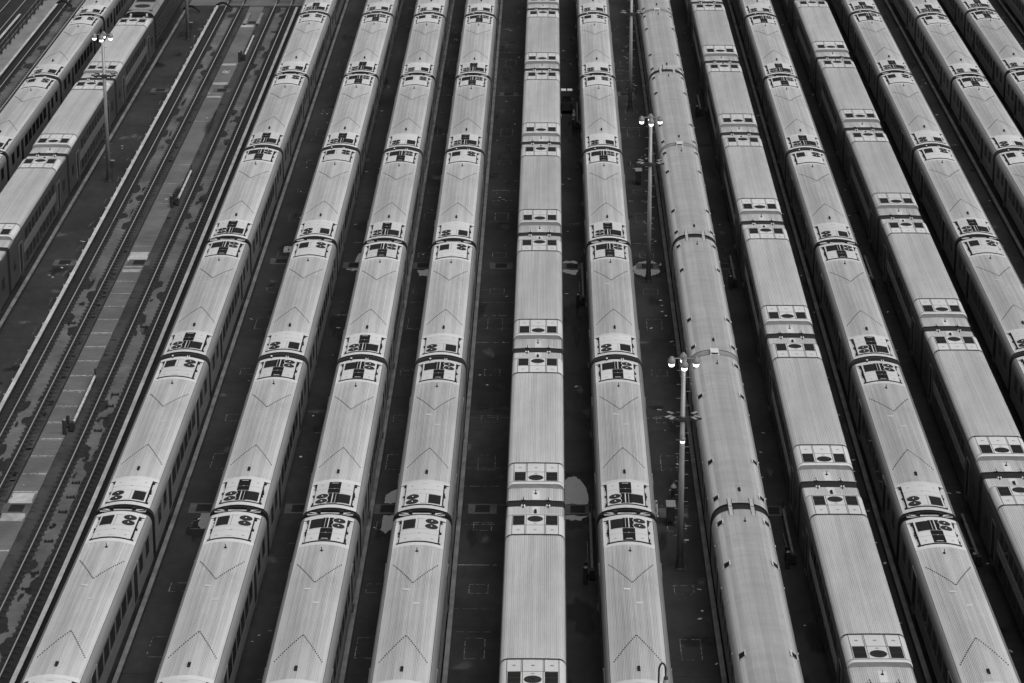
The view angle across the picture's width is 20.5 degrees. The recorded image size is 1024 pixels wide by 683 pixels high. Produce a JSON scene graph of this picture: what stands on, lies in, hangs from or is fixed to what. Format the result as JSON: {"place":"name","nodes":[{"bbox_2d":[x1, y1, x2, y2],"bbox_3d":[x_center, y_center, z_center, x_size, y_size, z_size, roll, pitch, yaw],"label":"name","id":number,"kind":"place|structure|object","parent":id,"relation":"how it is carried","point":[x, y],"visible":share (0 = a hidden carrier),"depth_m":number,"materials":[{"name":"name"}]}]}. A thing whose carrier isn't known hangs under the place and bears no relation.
{"place":"outdoors","nodes":[
{"label":"outdoors","id":0,"kind":"place"},
{"bbox_2d":[0,0,1023,682],"bbox_3d":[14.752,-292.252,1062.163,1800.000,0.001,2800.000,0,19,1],"label":"ground","id":1,"kind":"structure","parent":0,"point":[478,608],"depth_m":191.75,"materials":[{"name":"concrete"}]},
{"bbox_2d":[0,0,84,112],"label":"railway track","id":2,"kind":"structure","parent":1,"relation":"on","point":[23,60],"depth_m":278.94,"materials":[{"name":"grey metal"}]},
{"bbox_2d":[0,10,184,329],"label":"third rail","id":3,"kind":"object","parent":1,"relation":"on","point":[46,247],"visible":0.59,"depth_m":230.04,"materials":[{"name":"metal"}]},
{"bbox_2d":[0,6,218,413],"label":"third rail","id":4,"kind":"object","parent":1,"relation":"on","point":[61,295],"visible":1,"depth_m":218.09,"materials":[{"name":"metal"}]},
{"bbox_2d":[0,1,249,500],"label":"railway track","id":5,"kind":"structure","parent":1,"relation":"on","point":[186,83],"depth_m":212.29,"materials":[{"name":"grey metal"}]},
{"bbox_2d":[0,8,236,475],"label":"track slab","id":6,"kind":"structure","parent":5,"relation":"on","point":[37,389],"depth_m":211.62,"materials":[{"name":"grey concrete"}]},
{"bbox_2d":[0,8,247,511],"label":"track shoulder","id":7,"kind":"object","parent":5,"relation":"on","point":[80,346],"visible":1,"depth_m":204.76},
{"bbox_2d":[0,15,258,555],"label":"tie streak","id":8,"kind":"object","parent":1,"relation":"on","point":[105,354],"visible":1,"depth_m":203.29,"materials":[{"name":"concrete"}]},
{"bbox_2d":[0,7,263,569],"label":"paved lane","id":9,"kind":"structure","parent":1,"relation":"on","point":[145,241],"depth_m":200.75,"materials":[{"name":"grey concrete"}]},
{"bbox_2d":[0,8,269,596],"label":"track shoulder","id":10,"kind":"object","parent":1,"relation":"on","point":[10,562],"visible":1,"depth_m":191.61},
{"bbox_2d":[0,7,285,655],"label":"oil stain","id":11,"kind":"object","parent":1,"relation":"on","point":[33,564],"visible":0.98,"depth_m":196.11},
{"bbox_2d":[0,1,300,682],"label":"railway track","id":12,"kind":"structure","parent":1,"relation":"on","point":[255,87],"depth_m":189.51,"materials":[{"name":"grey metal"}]},
{"bbox_2d":[0,8,285,661],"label":"track slab","id":13,"kind":"structure","parent":12,"relation":"on","point":[16,608],"depth_m":189.49,"materials":[{"name":"grey concrete"}]},
{"bbox_2d":[9,7,297,682],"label":"third rail","id":14,"kind":"object","parent":12,"relation":"on","point":[23,658],"visible":1,"depth_m":180.58,"materials":[{"name":"metal"}]},
{"bbox_2d":[112,0,348,682],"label":"third rail","id":15,"kind":"object","parent":1,"relation":"on","point":[130,640],"visible":1,"depth_m":180.94,"materials":[{"name":"metal"}]},
{"bbox_2d":[339,0,454,682],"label":"third rail","id":16,"kind":"object","parent":1,"relation":"on","point":[361,567],"visible":0.91,"depth_m":180.49,"materials":[{"name":"metal"}]},
{"bbox_2d":[188,123,663,632],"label":"damp patch","id":17,"kind":"object","parent":1,"relation":"on","point":[579,612],"visible":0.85,"depth_m":163.15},
{"bbox_2d":[442,0,502,682],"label":"third rail","id":18,"kind":"object","parent":1,"relation":"on","point":[455,558],"visible":0.99,"depth_m":180.94,"materials":[{"name":"metal"}]},
{"bbox_2d":[0,11,1004,682],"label":"damp patch","id":19,"kind":"object","parent":1,"relation":"on","point":[816,641],"visible":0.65,"depth_m":200.69,"materials":[{"name":"black liquid"}]},
{"bbox_2d":[633,0,726,682],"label":"third rail","id":20,"kind":"object","parent":1,"relation":"on","point":[707,562],"visible":0.99,"depth_m":175.75,"materials":[{"name":"metal"}]},
{"bbox_2d":[664,352,701,571],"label":"lamp post","id":21,"kind":"object","parent":1,"relation":"on","point":[682,420],"visible":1,"depth_m":154.02,"materials":[{"name":"metal"}]},
{"bbox_2d":[727,0,931,682],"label":"third rail","id":22,"kind":"object","parent":1,"relation":"on","point":[918,650],"visible":1,"depth_m":181.12,"materials":[{"name":"metal"}]},
{"bbox_2d":[884,0,1023,258],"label":"third rail","id":23,"kind":"object","parent":1,"relation":"on","point":[995,202],"visible":1,"depth_m":244.73,"materials":[{"name":"metal"}]},
{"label":"railway track","id":24,"kind":"object","parent":1,"relation":"on","visible":0},
{"bbox_2d":[0,153,69,290],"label":"bilevel car","id":25,"kind":"object","parent":24,"relation":"on","point":[34,193],"visible":0.98,"depth_m":213.28,"materials":[{"name":"metal"}]},
{"bbox_2d":[29,78,116,192],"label":"bilevel car","id":26,"kind":"object","parent":24,"relation":"on","point":[74,130],"visible":0.84,"depth_m":235.79,"materials":[{"name":"metal"}]},
{"bbox_2d":[80,16,155,113],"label":"bilevel car","id":27,"kind":"object","parent":24,"relation":"on","point":[130,49],"visible":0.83,"depth_m":261.27,"materials":[{"name":"metal"}]},
{"bbox_2d":[124,0,183,46],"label":"car","id":28,"kind":"object","parent":24,"relation":"on","point":[163,13],"visible":0.61,"depth_m":278.84,"materials":[{"name":"metal"}]},
{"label":"railway track","id":29,"kind":"object","parent":1,"relation":"on","visible":0},
{"bbox_2d":[499,500,566,682],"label":"bilevel car","id":30,"kind":"object","parent":29,"relation":"on","point":[533,642],"visible":1,"depth_m":142.26,"materials":[{"name":"metal"}]},
{"bbox_2d":[506,348,565,529],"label":"bilevel car","id":31,"kind":"object","parent":29,"relation":"on","point":[536,460],"visible":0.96,"depth_m":165.12,"materials":[{"name":"metal"}]},
{"bbox_2d":[512,232,562,352],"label":"bilevel car","id":32,"kind":"object","parent":29,"relation":"on","point":[538,312],"visible":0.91,"depth_m":189.75,"materials":[{"name":"metal"}]},
{"bbox_2d":[517,142,562,261],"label":"bilevel car","id":33,"kind":"object","parent":29,"relation":"on","point":[540,199],"visible":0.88,"depth_m":214.32,"materials":[{"name":"metal"}]},
{"bbox_2d":[521,68,561,168],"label":"bilevel car","id":34,"kind":"object","parent":29,"relation":"on","point":[541,114],"visible":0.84,"depth_m":238.81,"materials":[{"name":"metal"}]},
{"bbox_2d":[524,8,560,94],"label":"bilevel car","id":35,"kind":"object","parent":29,"relation":"on","point":[542,42],"visible":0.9,"depth_m":263.63,"materials":[{"name":"metal"}]},
{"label":"railway track","id":36,"kind":"object","parent":1,"relation":"on","visible":0},
{"bbox_2d":[690,2,738,95],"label":"bilevel car","id":37,"kind":"object","parent":36,"relation":"on","point":[711,35],"visible":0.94,"depth_m":266.56,"materials":[{"name":"metal"}]},
{"bbox_2d":[704,61,758,170],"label":"bilevel car","id":38,"kind":"object","parent":36,"relation":"on","point":[728,108],"visible":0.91,"depth_m":242.10,"materials":[{"name":"metal"}]},
{"bbox_2d":[720,132,783,261],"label":"bilevel car","id":39,"kind":"object","parent":36,"relation":"on","point":[747,186],"visible":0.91,"depth_m":217.34,"materials":[{"name":"metal"}]},
{"bbox_2d":[739,221,814,377],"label":"bilevel car","id":40,"kind":"object","parent":36,"relation":"on","point":[774,293],"visible":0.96,"depth_m":192.88,"materials":[{"name":"metal"}]},
{"bbox_2d":[764,334,856,534],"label":"bilevel car","id":41,"kind":"object","parent":36,"relation":"on","point":[812,446],"visible":0.9,"depth_m":168.16,"materials":[{"name":"metal"}]},
{"bbox_2d":[798,482,916,682],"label":"bilevel car","id":42,"kind":"object","parent":36,"relation":"on","point":[863,638],"visible":1,"depth_m":143.94,"materials":[{"name":"metal"}]},
{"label":"railway track","id":43,"kind":"object","parent":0,"visible":0},
{"bbox_2d":[640,8,684,101],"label":"round roof car","id":44,"kind":"object","parent":43,"relation":"on","point":[659,46],"visible":0.8,"depth_m":265.11,"materials":[{"name":"metal"}]},
{"bbox_2d":[649,70,698,177],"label":"round roof car","id":45,"kind":"object","parent":43,"relation":"on","point":[669,104],"visible":0.72,"depth_m":240.38,"materials":[{"name":"metal"}]},
{"bbox_2d":[659,141,716,273],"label":"round roof car","id":46,"kind":"object","parent":43,"relation":"on","point":[685,205],"visible":0.84,"depth_m":215.47,"materials":[{"name":"metal"}]},
{"bbox_2d":[672,235,738,392],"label":"round roof car","id":47,"kind":"object","parent":43,"relation":"on","point":[703,315],"visible":0.78,"depth_m":190.94,"materials":[{"name":"metal"}]},
{"bbox_2d":[688,348,769,553],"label":"round roof car","id":48,"kind":"object","parent":43,"relation":"on","point":[729,473],"visible":0.85,"depth_m":165.76,"materials":[{"name":"metal"}]},
{"bbox_2d":[711,504,803,682],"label":"round roof car","id":49,"kind":"object","parent":43,"relation":"on","point":[759,642],"visible":1,"depth_m":143.50,"materials":[{"name":"metal"}]},
{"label":"railway track","id":50,"kind":"object","parent":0,"visible":0},
{"bbox_2d":[792,0,850,90],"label":"bilevel car","id":51,"kind":"object","parent":50,"relation":"on","point":[816,32],"visible":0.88,"depth_m":268.26,"materials":[{"name":"metal"}]},
{"bbox_2d":[815,57,881,165],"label":"bilevel car","id":52,"kind":"object","parent":50,"relation":"on","point":[844,100],"visible":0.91,"depth_m":243.81,"materials":[{"name":"metal"}]},
{"bbox_2d":[843,128,920,257],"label":"bilevel car","id":53,"kind":"object","parent":50,"relation":"on","point":[877,183],"visible":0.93,"depth_m":219.09,"materials":[{"name":"metal"}]},
{"bbox_2d":[877,216,970,372],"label":"bilevel car","id":54,"kind":"object","parent":50,"relation":"on","point":[920,286],"visible":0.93,"depth_m":194.41,"materials":[{"name":"metal"}]},
{"bbox_2d":[920,327,1023,525],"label":"bilevel car","id":55,"kind":"object","parent":50,"relation":"on","point":[978,427],"visible":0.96,"depth_m":169.83,"materials":[{"name":"metal"}]},
{"bbox_2d":[978,473,1023,637],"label":"bilevel car","id":56,"kind":"object","parent":50,"relation":"on","point":[1001,515],"visible":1,"depth_m":153.23,"materials":[{"name":"metal"}]},
{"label":"railway track","id":57,"kind":"object","parent":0,"visible":0},
{"bbox_2d":[0,75,61,180],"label":"commuter car","id":58,"kind":"object","parent":57,"relation":"on","point":[30,109],"visible":0.93,"depth_m":240.71,"materials":[{"name":"metal"}]},
{"bbox_2d":[27,14,103,101],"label":"commuter car","id":59,"kind":"object","parent":57,"relation":"on","point":[69,55],"visible":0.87,"depth_m":263.65,"materials":[{"name":"metal"}]},
{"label":"railway track","id":60,"kind":"object","parent":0,"visible":0},
{"bbox_2d":[21,506,153,682],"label":"commuter car","id":61,"kind":"object","parent":60,"relation":"on","point":[85,629],"visible":1,"depth_m":144.08,"materials":[{"name":"metal"}]},
{"bbox_2d":[96,353,210,552],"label":"commuter car","id":62,"kind":"object","parent":60,"relation":"on","point":[150,467],"visible":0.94,"depth_m":166.18,"materials":[{"name":"metal"}]},
{"bbox_2d":[160,237,250,391],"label":"commuter car","id":63,"kind":"object","parent":60,"relation":"on","point":[211,305],"visible":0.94,"depth_m":191.03,"materials":[{"name":"metal"}]},
{"bbox_2d":[207,145,283,272],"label":"commuter car","id":64,"kind":"object","parent":60,"relation":"on","point":[248,205],"visible":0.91,"depth_m":215.67,"materials":[{"name":"metal"}]},
{"bbox_2d":[245,72,308,176],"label":"commuter car","id":65,"kind":"object","parent":60,"relation":"on","point":[280,121],"visible":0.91,"depth_m":240.42,"materials":[{"name":"metal"}]},
{"bbox_2d":[273,11,330,101],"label":"commuter car","id":66,"kind":"object","parent":60,"relation":"on","point":[306,48],"visible":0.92,"depth_m":265.11,"materials":[{"name":"metal"}]},
{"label":"railway track","id":67,"kind":"object","parent":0,"visible":0},
{"bbox_2d":[154,507,267,682],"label":"commuter car","id":68,"kind":"object","parent":67,"relation":"on","point":[211,626],"visible":1,"depth_m":143.89,"materials":[{"name":"metal"}]},
{"bbox_2d":[210,353,308,552],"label":"commuter car","id":69,"kind":"object","parent":67,"relation":"on","point":[256,472],"visible":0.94,"depth_m":166.03,"materials":[{"name":"metal"}]},
{"bbox_2d":[258,237,336,391],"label":"commuter car","id":70,"kind":"object","parent":67,"relation":"on","point":[299,315],"visible":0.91,"depth_m":190.91,"materials":[{"name":"metal"}]},
{"bbox_2d":[293,146,360,273],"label":"commuter car","id":71,"kind":"object","parent":67,"relation":"on","point":[330,203],"visible":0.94,"depth_m":215.66,"materials":[{"name":"metal"}]},
{"bbox_2d":[321,72,378,175],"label":"commuter car","id":72,"kind":"object","parent":67,"relation":"on","point":[352,120],"visible":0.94,"depth_m":240.40,"materials":[{"name":"metal"}]},
{"bbox_2d":[343,11,394,101],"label":"commuter car","id":73,"kind":"object","parent":67,"relation":"on","point":[372,47],"visible":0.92,"depth_m":265.05,"materials":[{"name":"metal"}]},
{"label":"railway track","id":74,"kind":"object","parent":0,"visible":0},
{"bbox_2d":[262,510,359,682],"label":"commuter car","id":75,"kind":"object","parent":74,"relation":"on","point":[311,628],"visible":1,"depth_m":143.65,"materials":[{"name":"metal"}]},
{"bbox_2d":[302,355,388,555],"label":"commuter car","id":76,"kind":"object","parent":74,"relation":"on","point":[345,465],"visible":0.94,"depth_m":165.66,"materials":[{"name":"metal"}]},
{"bbox_2d":[337,239,406,393],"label":"commuter car","id":77,"kind":"object","parent":74,"relation":"on","point":[376,306],"visible":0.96,"depth_m":190.44,"materials":[{"name":"metal"}]},
{"bbox_2d":[363,147,422,274],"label":"commuter car","id":78,"kind":"object","parent":74,"relation":"on","point":[396,203],"visible":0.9,"depth_m":215.08,"materials":[{"name":"metal"}]},
{"bbox_2d":[384,73,434,177],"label":"commuter car","id":79,"kind":"object","parent":74,"relation":"on","point":[411,122],"visible":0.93,"depth_m":239.80,"materials":[{"name":"metal"}]},
{"bbox_2d":[399,12,445,102],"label":"commuter car","id":80,"kind":"object","parent":74,"relation":"on","point":[424,52],"visible":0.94,"depth_m":264.60,"materials":[{"name":"metal"}]},
{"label":"railway track","id":81,"kind":"object","parent":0,"visible":0},
{"bbox_2d":[368,510,451,682],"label":"commuter car","id":82,"kind":"object","parent":81,"relation":"on","point":[410,630],"visible":1,"depth_m":143.52,"materials":[{"name":"metal"}]},
{"bbox_2d":[393,356,466,554],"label":"commuter car","id":83,"kind":"object","parent":81,"relation":"on","point":[428,479],"visible":0.94,"depth_m":165.57,"materials":[{"name":"metal"}]},
{"bbox_2d":[415,239,475,382],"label":"commuter car","id":84,"kind":"object","parent":81,"relation":"on","point":[449,305],"visible":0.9,"depth_m":190.40,"materials":[{"name":"metal"}]},
{"bbox_2d":[432,147,484,274],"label":"commuter car","id":85,"kind":"object","parent":81,"relation":"on","point":[460,205],"visible":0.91,"depth_m":215.13,"materials":[{"name":"metal"}]},
{"bbox_2d":[445,73,490,170],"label":"commuter car","id":86,"kind":"object","parent":81,"relation":"on","point":[469,122],"visible":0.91,"depth_m":239.77,"materials":[{"name":"metal"}]},
{"bbox_2d":[455,12,496,100],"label":"commuter car","id":87,"kind":"object","parent":81,"relation":"on","point":[477,51],"visible":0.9,"depth_m":264.39,"materials":[{"name":"metal"}]},
{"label":"railway track","id":88,"kind":"object","parent":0,"visible":0},
{"bbox_2d":[576,12,615,92],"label":"commuter car","id":89,"kind":"object","parent":88,"relation":"on","point":[594,55],"visible":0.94,"depth_m":264.37,"materials":[{"name":"metal"}]},
{"bbox_2d":[579,73,621,162],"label":"commuter car","id":90,"kind":"object","parent":88,"relation":"on","point":[599,123],"visible":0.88,"depth_m":239.83,"materials":[{"name":"metal"}]},
{"bbox_2d":[582,147,630,265],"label":"commuter car","id":91,"kind":"object","parent":88,"relation":"on","point":[605,209],"visible":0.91,"depth_m":215.04,"materials":[{"name":"metal"}]},
{"bbox_2d":[585,239,641,371],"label":"commuter car","id":92,"kind":"object","parent":88,"relation":"on","point":[612,318],"visible":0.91,"depth_m":190.44,"materials":[{"name":"metal"}]},
{"bbox_2d":[590,355,655,549],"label":"commuter car","id":93,"kind":"object","parent":88,"relation":"on","point":[622,474],"visible":0.91,"depth_m":165.59,"materials":[{"name":"metal"}]},
{"bbox_2d":[597,510,672,682],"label":"commuter car","id":94,"kind":"object","parent":88,"relation":"on","point":[633,629],"visible":1,"depth_m":143.53,"materials":[{"name":"metal"}]},
{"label":"railway track","id":95,"kind":"object","parent":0,"visible":0},
{"bbox_2d":[744,13,798,103],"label":"commuter car","id":96,"kind":"object","parent":95,"relation":"on","point":[768,53],"visible":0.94,"depth_m":264.23,"materials":[{"name":"metal"}]},
{"bbox_2d":[763,74,823,179],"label":"commuter car","id":97,"kind":"object","parent":95,"relation":"on","point":[790,123],"visible":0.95,"depth_m":239.65,"materials":[{"name":"metal"}]},
{"bbox_2d":[785,148,857,276],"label":"commuter car","id":98,"kind":"object","parent":95,"relation":"on","point":[817,205],"visible":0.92,"depth_m":214.85,"materials":[{"name":"metal"}]},
{"bbox_2d":[814,240,899,394],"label":"commuter car","id":99,"kind":"object","parent":95,"relation":"on","point":[854,317],"visible":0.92,"depth_m":190.27,"materials":[{"name":"metal"}]},
{"bbox_2d":[848,357,956,557],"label":"commuter car","id":100,"kind":"object","parent":95,"relation":"on","point":[903,467],"visible":0.91,"depth_m":165.32,"materials":[{"name":"metal"}]},
{"bbox_2d":[898,512,1020,682],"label":"commuter car","id":101,"kind":"object","parent":95,"relation":"on","point":[960,630],"visible":1,"depth_m":143.71,"materials":[{"name":"metal"}]},
{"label":"railway track","id":102,"kind":"object","parent":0,"visible":0},
{"bbox_2d":[848,10,912,100],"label":"commuter car","id":103,"kind":"object","parent":102,"relation":"on","point":[876,52],"visible":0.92,"depth_m":265.62,"materials":[{"name":"metal"}]},
{"bbox_2d":[877,71,950,175],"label":"commuter car","id":104,"kind":"object","parent":102,"relation":"on","point":[909,119],"visible":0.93,"depth_m":240.88,"materials":[{"name":"metal"}]},
{"bbox_2d":[911,144,999,271],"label":"commuter car","id":105,"kind":"object","parent":102,"relation":"on","point":[952,205],"visible":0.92,"depth_m":216.14,"materials":[{"name":"metal"}]},
{"bbox_2d":[955,235,1023,389],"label":"commuter car","id":106,"kind":"object","parent":102,"relation":"on","point":[990,283],"visible":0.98,"depth_m":193.21,"materials":[{"name":"metal"}]},
{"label":"railway track","id":107,"kind":"object","parent":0,"visible":0},
{"bbox_2d":[915,13,985,104],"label":"commuter car","id":108,"kind":"object","parent":107,"relation":"on","point":[945,52],"visible":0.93,"depth_m":264.15,"materials":[{"name":"metal"}]},
{"bbox_2d":[951,74,1023,179],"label":"commuter car","id":109,"kind":"object","parent":107,"relation":"on","point":[988,125],"visible":0.91,"depth_m":239.67,"materials":[{"name":"metal"}]},
{"bbox_2d":[992,148,1023,237],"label":"commuter car","id":110,"kind":"object","parent":107,"relation":"on","point":[1008,174],"visible":1,"depth_m":222.38,"materials":[{"name":"metal"}]},
{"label":"railway track","id":111,"kind":"object","parent":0,"visible":0},
{"bbox_2d":[964,8,1023,97],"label":"commuter car","id":112,"kind":"object","parent":111,"relation":"on","point":[995,46],"visible":0.96,"depth_m":267.05,"materials":[{"name":"metal"}]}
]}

